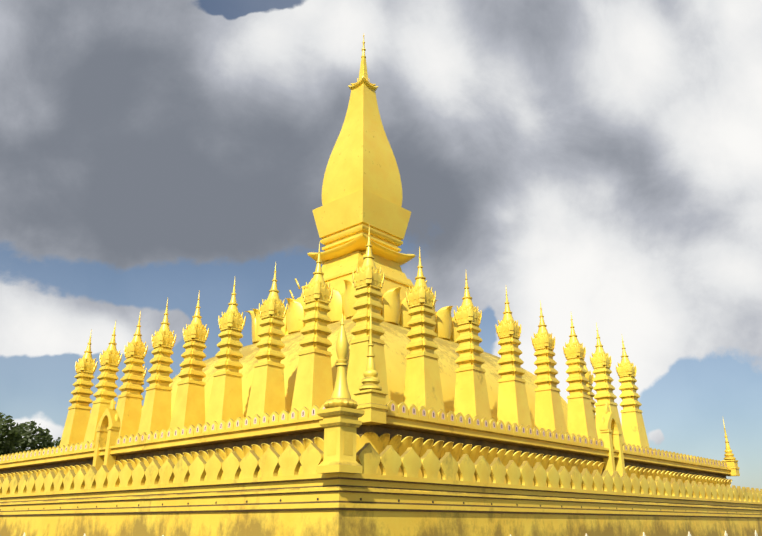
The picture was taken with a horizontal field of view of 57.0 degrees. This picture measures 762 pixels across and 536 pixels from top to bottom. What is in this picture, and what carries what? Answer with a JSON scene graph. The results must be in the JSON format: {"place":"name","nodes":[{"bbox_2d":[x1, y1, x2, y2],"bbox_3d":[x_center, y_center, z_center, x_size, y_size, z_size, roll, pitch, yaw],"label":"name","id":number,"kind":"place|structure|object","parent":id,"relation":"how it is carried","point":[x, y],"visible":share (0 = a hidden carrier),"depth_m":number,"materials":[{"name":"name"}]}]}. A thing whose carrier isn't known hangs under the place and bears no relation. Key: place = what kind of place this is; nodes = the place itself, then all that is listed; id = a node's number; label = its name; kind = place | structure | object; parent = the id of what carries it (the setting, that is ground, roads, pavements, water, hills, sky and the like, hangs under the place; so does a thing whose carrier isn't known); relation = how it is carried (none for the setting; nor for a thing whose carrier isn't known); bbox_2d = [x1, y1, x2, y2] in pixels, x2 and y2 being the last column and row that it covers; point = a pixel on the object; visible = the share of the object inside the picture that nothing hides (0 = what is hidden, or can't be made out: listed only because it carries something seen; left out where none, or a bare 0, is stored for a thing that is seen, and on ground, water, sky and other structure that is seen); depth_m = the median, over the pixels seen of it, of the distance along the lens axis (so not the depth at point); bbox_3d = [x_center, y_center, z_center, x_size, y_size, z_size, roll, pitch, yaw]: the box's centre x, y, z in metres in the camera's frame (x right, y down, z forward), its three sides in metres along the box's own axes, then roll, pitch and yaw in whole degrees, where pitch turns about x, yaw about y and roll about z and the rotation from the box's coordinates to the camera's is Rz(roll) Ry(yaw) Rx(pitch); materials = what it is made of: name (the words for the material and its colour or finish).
{"place":"outdoors","nodes":[
{"label":"outdoors","id":0,"kind":"place"},
{"bbox_2d":[0,412,25,454],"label":"tree","id":1,"kind":"object","parent":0,"point":[11,439],"visible":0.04,"depth_m":118.64,"materials":[{"name":"green plant"}]},
{"bbox_2d":[0,421,52,455],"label":"tree","id":2,"kind":"object","parent":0,"point":[45,438],"visible":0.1,"depth_m":127.13,"materials":[{"name":"green plant"}]},
{"bbox_2d":[51,437,60,448],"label":"tree","id":3,"kind":"object","parent":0,"point":[56,443],"visible":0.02,"depth_m":141.79,"materials":[{"name":"green plant"}]},
{"bbox_2d":[84,322,121,442],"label":"stupa","id":4,"kind":"object","parent":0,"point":[110,358],"visible":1,"depth_m":61.66,"materials":[{"name":"gold metal"}]},
{"bbox_2d":[116,311,147,437],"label":"stupa","id":5,"kind":"object","parent":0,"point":[129,406],"visible":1,"depth_m":58.47,"materials":[{"name":"gold metal"}]},
{"bbox_2d":[138,299,175,434],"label":"stupa","id":6,"kind":"object","parent":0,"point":[156,413],"visible":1,"depth_m":55.49,"materials":[{"name":"gold metal"}]},
{"bbox_2d":[169,290,208,430],"bbox_3d":[-14.306,7.664,53.343,2.240,12.636,2.240,-17,-26,38],"label":"stupa","id":7,"kind":"object","parent":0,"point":[189,407],"visible":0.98,"depth_m":52.57,"materials":[{"name":"gold metal"}]},
{"bbox_2d":[206,280,245,424],"bbox_3d":[-10.901,6.557,50.374,2.222,12.680,2.222,-16,-25,38],"label":"stupa","id":8,"kind":"object","parent":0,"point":[225,403],"visible":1,"depth_m":49.61,"materials":[{"name":"gold metal"}]},
{"bbox_2d":[246,264,287,418],"bbox_3d":[-7.496,5.503,47.554,2.209,12.726,2.209,-17,-26,40],"label":"stupa","id":9,"kind":"object","parent":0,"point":[267,393],"visible":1,"depth_m":46.76,"materials":[{"name":"gold metal"}]},
{"bbox_2d":[291,242,332,410],"bbox_3d":[-4.150,4.334,44.719,2.254,12.980,2.254,-17,-26,39],"label":"stupa","id":10,"kind":"object","parent":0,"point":[313,384],"visible":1,"depth_m":43.91,"materials":[{"name":"gold metal"}]},
{"bbox_2d":[141,317,567,429],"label":"dome","id":11,"kind":"structure","parent":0,"point":[395,338],"depth_m":55.09,"materials":[{"name":"gold metal"}]},
{"bbox_2d":[245,35,459,343],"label":"central stupa","id":12,"kind":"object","parent":11,"relation":"on","point":[361,188],"depth_m":69.67,"materials":[{"name":"gold metal"}]},
{"bbox_2d":[0,412,730,490],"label":"terrace wall","id":13,"kind":"structure","parent":0,"point":[403,425],"depth_m":39.82,"materials":[{"name":"gold metal"}]},
{"bbox_2d":[59,329,97,446],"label":"stupa","id":14,"kind":"object","parent":13,"relation":"on","point":[76,422],"visible":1,"depth_m":64.21,"materials":[{"name":"gold metal"}]},
{"bbox_2d":[140,365,146,406],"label":"stupa","id":15,"kind":"object","parent":13,"relation":"on","point":[143,375],"visible":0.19,"depth_m":69.25,"materials":[{"name":"gold metal"}]},
{"bbox_2d":[0,400,727,467],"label":"level sima","id":16,"kind":"object","parent":13,"relation":"on","point":[393,407],"visible":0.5,"depth_m":40.60,"materials":[{"name":"gold metal"}]},
{"bbox_2d":[0,432,732,486],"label":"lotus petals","id":17,"kind":"object","parent":13,"relation":"attached to","point":[399,446],"visible":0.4,"depth_m":38.69,"materials":[{"name":"gold metal"}]},
{"bbox_2d":[353,312,739,475],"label":"corner spires","id":18,"kind":"object","parent":13,"relation":"on","point":[370,397],"visible":0.69,"depth_m":31.41,"materials":[{"name":"gold metal"}]},
{"bbox_2d":[347,224,388,403],"bbox_3d":[-0.791,3.312,41.829,2.209,12.918,2.209,-17,-26,39],"label":"stupa","id":19,"kind":"object","parent":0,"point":[368,279],"visible":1,"depth_m":41.31,"materials":[{"name":"gold metal"}]},
{"bbox_2d":[0,473,761,535],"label":"base wall","id":20,"kind":"structure","parent":0,"point":[337,504],"depth_m":22.93,"materials":[{"name":"gold metal"}]},
{"bbox_2d":[317,314,364,473],"bbox_3d":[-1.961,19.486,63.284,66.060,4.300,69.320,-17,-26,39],"label":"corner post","id":21,"kind":"object","parent":20,"relation":"on","point":[340,414],"visible":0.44,"depth_m":18.37,"materials":[{"name":"gold metal"}]},
{"bbox_2d":[92,399,625,490],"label":"level gates","id":22,"kind":"object","parent":20,"relation":"on","point":[108,428],"visible":0.33,"depth_m":47.59,"materials":[{"name":"gold metal"}]},
{"bbox_2d":[403,247,444,411],"bbox_3d":[2.640,4.622,45.385,2.258,12.896,2.258,-18,-26,40],"label":"stupa","id":23,"kind":"object","parent":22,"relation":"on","point":[422,387],"visible":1,"depth_m":44.58,"materials":[{"name":"gold metal"}]},
{"bbox_2d":[454,274,491,420],"bbox_3d":[6.182,6.039,48.986,2.253,12.701,2.253,-17,-26,38],"label":"stupa","id":24,"kind":"object","parent":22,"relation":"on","point":[471,396],"visible":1,"depth_m":48.20,"materials":[{"name":"gold metal"}]},
{"bbox_2d":[495,289,532,428],"bbox_3d":[9.715,7.329,52.564,2.223,12.732,2.223,-17,-26,40],"label":"stupa","id":25,"kind":"object","parent":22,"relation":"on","point":[513,406],"visible":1,"depth_m":51.80,"materials":[{"name":"gold metal"}]},
{"bbox_2d":[531,301,566,434],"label":"stupa","id":26,"kind":"object","parent":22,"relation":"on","point":[549,413],"visible":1,"depth_m":55.45,"materials":[{"name":"gold metal"}]},
{"bbox_2d":[563,315,597,439],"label":"stupa","id":27,"kind":"object","parent":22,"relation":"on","point":[580,420],"visible":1,"depth_m":59.05,"materials":[{"name":"gold metal"}]},
{"bbox_2d":[584,364,595,424],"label":"stupa","id":28,"kind":"object","parent":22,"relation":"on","point":[590,378],"visible":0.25,"depth_m":69.95,"materials":[{"name":"gold metal"}]},
{"bbox_2d":[590,322,624,444],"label":"stupa","id":29,"kind":"object","parent":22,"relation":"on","point":[601,362],"visible":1,"depth_m":63.20,"materials":[{"name":"gold metal"}]},
{"bbox_2d":[616,337,649,448],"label":"stupa","id":30,"kind":"object","parent":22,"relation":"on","point":[633,428],"visible":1,"depth_m":66.33,"materials":[{"name":"gold metal"}]},
{"bbox_2d":[0,443,761,501],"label":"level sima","id":31,"kind":"object","parent":20,"relation":"on","point":[291,459],"visible":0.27,"depth_m":23.89,"materials":[{"name":"gold metal"}]},
{"bbox_2d":[0,0,761,490],"label":"sky","id":32,"kind":"structure","parent":0,"point":[591,161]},
{"bbox_2d":[23,530,757,535],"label":"level wall ornaments","id":33,"kind":"object","parent":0,"point":[726,534],"visible":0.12,"depth_m":33.96}
]}

